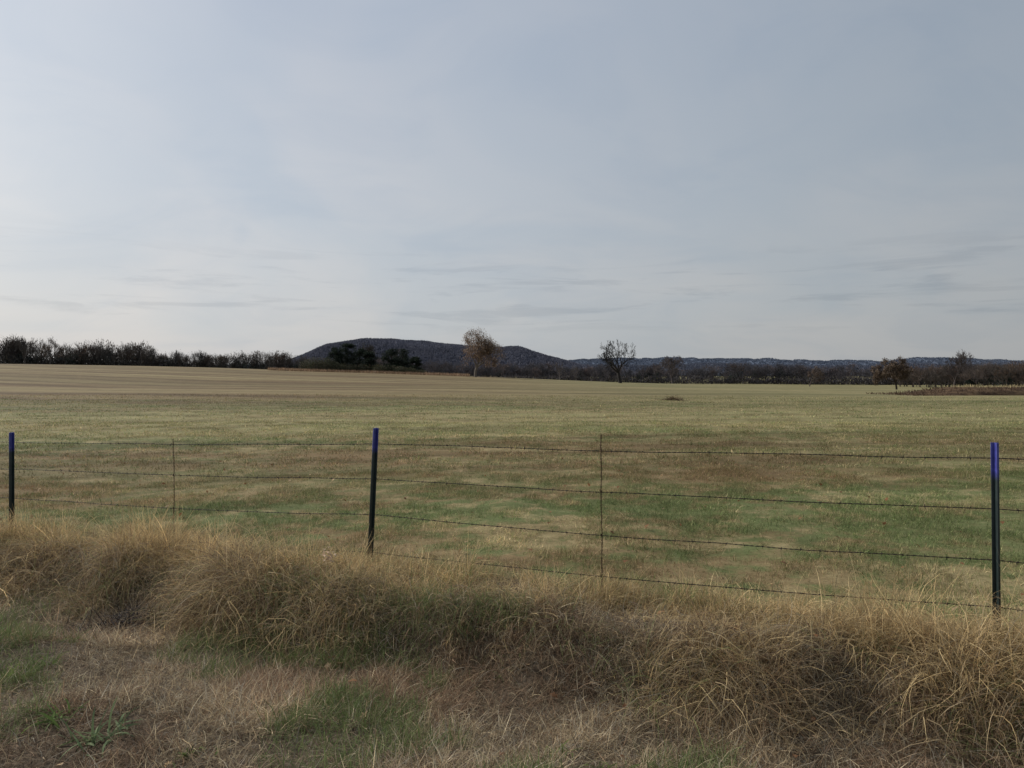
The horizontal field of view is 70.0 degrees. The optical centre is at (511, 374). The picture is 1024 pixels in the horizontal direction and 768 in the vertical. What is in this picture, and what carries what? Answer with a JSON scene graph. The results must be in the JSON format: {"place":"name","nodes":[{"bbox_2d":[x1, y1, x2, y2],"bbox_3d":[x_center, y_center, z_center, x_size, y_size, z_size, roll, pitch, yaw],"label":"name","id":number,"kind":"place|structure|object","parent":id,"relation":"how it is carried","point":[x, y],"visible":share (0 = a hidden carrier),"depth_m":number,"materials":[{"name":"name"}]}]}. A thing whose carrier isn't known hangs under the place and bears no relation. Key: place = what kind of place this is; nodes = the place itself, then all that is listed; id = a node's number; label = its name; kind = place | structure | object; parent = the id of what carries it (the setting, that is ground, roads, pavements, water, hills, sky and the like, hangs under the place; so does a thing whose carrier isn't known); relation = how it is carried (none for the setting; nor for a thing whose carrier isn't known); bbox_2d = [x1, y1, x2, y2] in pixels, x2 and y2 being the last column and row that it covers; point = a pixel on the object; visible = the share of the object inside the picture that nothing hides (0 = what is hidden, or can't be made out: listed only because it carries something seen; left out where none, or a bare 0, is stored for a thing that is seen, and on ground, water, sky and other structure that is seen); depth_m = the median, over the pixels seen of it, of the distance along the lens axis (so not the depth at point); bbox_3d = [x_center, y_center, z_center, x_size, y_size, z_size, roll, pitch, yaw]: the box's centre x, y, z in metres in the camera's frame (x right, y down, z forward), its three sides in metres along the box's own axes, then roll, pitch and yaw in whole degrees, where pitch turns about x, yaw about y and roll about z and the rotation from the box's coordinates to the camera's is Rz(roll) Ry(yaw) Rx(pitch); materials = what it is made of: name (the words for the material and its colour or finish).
{"place":"outdoors","nodes":[
{"label":"outdoors","id":0,"kind":"place"},
{"bbox_2d":[264,338,658,376],"bbox_3d":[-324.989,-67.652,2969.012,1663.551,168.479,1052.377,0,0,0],"label":"wooded hill","id":1,"kind":"structure","parent":0,"point":[434,352],"depth_m":2749.14,"materials":[{"name":"grey plant"}]},
{"bbox_2d":[0,364,1023,767],"bbox_3d":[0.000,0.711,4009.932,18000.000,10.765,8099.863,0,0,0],"label":"ground","id":2,"kind":"structure","parent":0,"point":[90,382],"depth_m":12.18,"materials":[{"name":"green plant"}]},
{"bbox_2d":[0,660,48,686],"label":"weed plant","id":3,"kind":"object","parent":2,"relation":"on","point":[21,671],"visible":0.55,"depth_m":4.39,"materials":[{"name":"green plant"}]},
{"bbox_2d":[15,335,35,363],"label":"bare tree","id":4,"kind":"object","parent":2,"relation":"on","point":[24,346],"visible":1,"depth_m":300.15,"materials":[{"name":"grey plant"}]},
{"bbox_2d":[40,336,64,363],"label":"bare tree","id":5,"kind":"object","parent":2,"relation":"on","point":[54,346],"visible":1,"depth_m":301.22,"materials":[{"name":"grey plant"}]},
{"bbox_2d":[22,698,87,733],"bbox_3d":[-2.306,1.685,3.668,0.304,0.144,0.262,0,0,0],"label":"weed plant","id":6,"kind":"object","parent":2,"relation":"on","point":[51,719],"visible":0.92,"depth_m":3.67,"materials":[{"name":"green plant"}]},
{"bbox_2d":[50,626,104,643],"bbox_3d":[-3.128,1.869,5.210,0.399,0.171,0.410,0,0,0],"label":"weed plant","id":7,"kind":"object","parent":2,"relation":"on","point":[69,641],"visible":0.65,"depth_m":5.24,"materials":[{"name":"green plant"}]},
{"bbox_2d":[55,698,141,761],"bbox_3d":[-1.958,1.670,3.483,0.345,0.182,0.407,0,0,43],"label":"weed plant","id":8,"kind":"object","parent":2,"relation":"on","point":[94,735],"visible":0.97,"depth_m":3.49,"materials":[{"name":"green plant"}]},
{"bbox_2d":[59,594,198,635],"bbox_3d":[-3.051,1.874,5.838,1.225,0.576,0.825,0,0,-25],"label":"plant","id":9,"kind":"object","parent":2,"relation":"on","point":[123,621],"visible":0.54,"depth_m":5.80,"materials":[{"name":"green plant"}]},
{"bbox_2d":[0,353,327,369],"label":"tree row undergrowth","id":10,"kind":"object","parent":2,"relation":"on","point":[135,362],"visible":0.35,"depth_m":343.65,"materials":[{"name":"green plant"}]},
{"bbox_2d":[0,334,370,369],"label":"distant tree row","id":11,"kind":"object","parent":2,"relation":"on","point":[133,352],"visible":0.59,"depth_m":362.54,"materials":[{"name":"green plant"}]},
{"bbox_2d":[172,744,229,767],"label":"weed plant","id":12,"kind":"object","parent":2,"relation":"on","point":[183,754],"visible":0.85,"depth_m":3.32,"materials":[{"name":"green plant"}]},
{"bbox_2d":[267,642,312,668],"bbox_3d":[-1.508,1.900,4.994,0.324,0.145,0.400,0,0,0],"label":"weed plant","id":13,"kind":"object","parent":2,"relation":"on","point":[291,656],"visible":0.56,"depth_m":4.98,"materials":[{"name":"green plant"}]},
{"bbox_2d":[324,347,346,369],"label":"cedar tree","id":14,"kind":"object","parent":2,"relation":"on","point":[336,354],"visible":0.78,"depth_m":231.38,"materials":[{"name":"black plant"}]},
{"bbox_2d":[338,343,358,369],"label":"cedar tree","id":15,"kind":"object","parent":2,"relation":"on","point":[346,348],"visible":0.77,"depth_m":234.95,"materials":[{"name":"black plant"}]},
{"bbox_2d":[349,348,367,370],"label":"cedar tree","id":16,"kind":"object","parent":2,"relation":"on","point":[360,351],"visible":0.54,"depth_m":239.11,"materials":[{"name":"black plant"}]},
{"bbox_2d":[300,356,426,372],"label":"shrub thicket","id":17,"kind":"object","parent":2,"relation":"on","point":[365,367],"visible":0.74,"depth_m":227.46,"materials":[{"name":"black plant"}]},
{"bbox_2d":[358,342,376,359],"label":"bare tree","id":18,"kind":"object","parent":2,"relation":"on","point":[370,348],"visible":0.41,"depth_m":250.81,"materials":[{"name":"black plant"}]},
{"bbox_2d":[266,367,469,376],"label":"weedy field edge","id":19,"kind":"object","parent":2,"relation":"on","point":[371,371],"visible":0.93,"depth_m":223.28,"materials":[{"name":"brown plant"}]},
{"bbox_2d":[361,351,379,370],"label":"cedar tree","id":20,"kind":"object","parent":2,"relation":"on","point":[372,360],"visible":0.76,"depth_m":231.06,"materials":[{"name":"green plant"}]},
{"bbox_2d":[361,561,410,578],"bbox_3d":[-1.039,1.654,6.222,0.612,0.194,0.469,0,0,-18],"label":"weed plant","id":21,"kind":"object","parent":2,"relation":"on","point":[390,573],"visible":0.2,"depth_m":6.24,"materials":[{"name":"green plant"}]},
{"bbox_2d":[380,348,403,370],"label":"cedar tree","id":22,"kind":"object","parent":2,"relation":"on","point":[391,352],"visible":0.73,"depth_m":235.30,"materials":[{"name":"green plant"}]},
{"bbox_2d":[392,348,409,368],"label":"cedar tree","id":23,"kind":"object","parent":2,"relation":"on","point":[403,354],"visible":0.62,"depth_m":238.99,"materials":[{"name":"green plant"}]},
{"bbox_2d":[406,356,423,371],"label":"cedar tree","id":24,"kind":"object","parent":2,"relation":"on","point":[415,360],"visible":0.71,"depth_m":231.11,"materials":[{"name":"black plant"}]},
{"bbox_2d":[461,328,505,376],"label":"sycamore tree","id":25,"kind":"object","parent":2,"relation":"on","point":[484,350],"visible":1,"depth_m":213.66,"materials":[{"name":"brown plant"}]},
{"bbox_2d":[0,543,1023,767],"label":"mown verge grass","id":26,"kind":"structure","parent":2,"relation":"on","point":[423,748],"depth_m":4.04,"materials":[{"name":"plant"}]},
{"bbox_2d":[0,428,1023,638],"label":"barbed wire fence","id":27,"kind":"object","parent":2,"relation":"on","point":[995,525],"visible":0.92,"depth_m":5.71,"materials":[{"name":"metal"}]},
{"bbox_2d":[0,454,1023,767],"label":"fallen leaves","id":28,"kind":"object","parent":2,"relation":"on","point":[554,694],"visible":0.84,"depth_m":6.79,"materials":[{"name":"brown plant"}]},
{"bbox_2d":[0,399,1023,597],"bbox_3d":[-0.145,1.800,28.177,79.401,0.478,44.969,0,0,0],"label":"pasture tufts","id":29,"kind":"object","parent":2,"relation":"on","point":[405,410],"visible":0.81,"depth_m":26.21,"materials":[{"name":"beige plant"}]},
{"bbox_2d":[555,362,564,379],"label":"bare tree","id":30,"kind":"object","parent":2,"relation":"on","point":[559,372],"visible":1,"depth_m":330.33,"materials":[{"name":"grey plant"}]},
{"bbox_2d":[544,740,580,760],"bbox_3d":[0.176,1.831,3.543,0.364,0.118,0.211,0,0,-42],"label":"weed plant","id":31,"kind":"object","parent":2,"relation":"on","point":[562,746],"visible":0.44,"depth_m":3.58,"materials":[{"name":"green plant"}]},
{"bbox_2d":[569,366,579,380],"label":"bare tree","id":32,"kind":"object","parent":2,"relation":"on","point":[576,369],"visible":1,"depth_m":328.92,"materials":[{"name":"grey plant"}]},
{"bbox_2d":[220,364,934,375],"bbox_3d":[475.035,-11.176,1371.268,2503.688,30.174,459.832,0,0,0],"label":"valley woodland","id":33,"kind":"object","parent":2,"relation":"on","point":[824,368],"visible":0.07,"depth_m":1323.24,"materials":[{"name":"grey plant"}]},
{"bbox_2d":[584,761,640,767],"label":"weed plant","id":34,"kind":"object","parent":2,"relation":"on","point":[610,765],"visible":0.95,"depth_m":3.38,"materials":[{"name":"green plant"}]},
{"bbox_2d":[597,340,635,382],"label":"bare oak tree","id":35,"kind":"object","parent":2,"relation":"on","point":[607,359],"visible":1,"depth_m":204.23,"materials":[{"name":"grey plant"}]},
{"bbox_2d":[294,355,1022,384],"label":"distant woodland","id":36,"kind":"object","parent":2,"relation":"on","point":[600,371],"visible":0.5,"depth_m":488.34,"materials":[{"name":"brown plant"}]},
{"bbox_2d":[654,355,685,383],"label":"bare tree","id":37,"kind":"object","parent":2,"relation":"on","point":[670,362],"visible":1,"depth_m":299.75,"materials":[{"name":"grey plant"}]},
{"bbox_2d":[657,394,689,400],"bbox_3d":[10.860,1.623,50.150,2.838,1.012,1.690,0,0,12],"label":"brush pile","id":38,"kind":"object","parent":2,"relation":"on","point":[675,398],"visible":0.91,"depth_m":50.09,"materials":[{"name":"brown plant"}]},
{"bbox_2d":[472,374,1022,385],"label":"woodland undergrowth","id":39,"kind":"object","parent":2,"relation":"on","point":[841,381],"visible":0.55,"depth_m":457.88,"materials":[{"name":"brown plant"}]},
{"bbox_2d":[808,366,824,385],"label":"bare tree","id":40,"kind":"object","parent":2,"relation":"on","point":[817,373],"visible":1,"depth_m":328.17,"materials":[{"name":"grey plant"}]},
{"bbox_2d":[870,355,913,389],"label":"brown oak tree","id":41,"kind":"object","parent":2,"relation":"on","point":[892,369],"visible":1,"depth_m":200.13,"materials":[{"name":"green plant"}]},
{"bbox_2d":[866,384,1023,395],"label":"earth berm","id":42,"kind":"structure","parent":2,"relation":"on","point":[967,390],"depth_m":68.92,"materials":[{"name":"soil"}]},
{"bbox_2d":[896,360,1023,387],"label":"wooded fence row","id":43,"kind":"object","parent":2,"relation":"on","point":[931,375],"visible":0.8,"depth_m":268.54,"materials":[{"name":"brown plant"}]},
{"bbox_2d":[942,349,977,386],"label":"bare tree","id":44,"kind":"object","parent":2,"relation":"on","point":[958,368],"visible":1,"depth_m":184.19,"materials":[{"name":"brown plant"}]},
{"bbox_2d":[0,488,1023,767],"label":"tall dry grass","id":45,"kind":"structure","parent":0,"point":[250,562],"depth_m":5.07,"materials":[{"name":"beige plant"}]},
{"bbox_2d":[321,547,335,561],"bbox_3d":[-1.440,1.411,5.732,0.129,0.124,0.120,0,0,-21],"label":"curled dead leaf","id":46,"kind":"object","parent":45,"relation":"on","point":[328,557],"visible":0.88,"depth_m":5.72,"materials":[{"name":"beige plant"}]},
{"bbox_2d":[0,0,1023,363],"label":"sky","id":47,"kind":"structure","parent":0,"point":[827,180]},
{"bbox_2d":[187,357,1023,366],"bbox_3d":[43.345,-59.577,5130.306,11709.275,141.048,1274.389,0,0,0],"label":"distant ridge","id":48,"kind":"structure","parent":0,"point":[772,361],"depth_m":4970.39,"materials":[{"name":"soil"}]},
{"bbox_2d":[585,362,1023,375],"bbox_3d":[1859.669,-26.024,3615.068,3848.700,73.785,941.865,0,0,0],"label":"wooded foothill","id":49,"kind":"structure","parent":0,"point":[631,367],"depth_m":3444.65,"materials":[{"name":"plant"}]}
]}

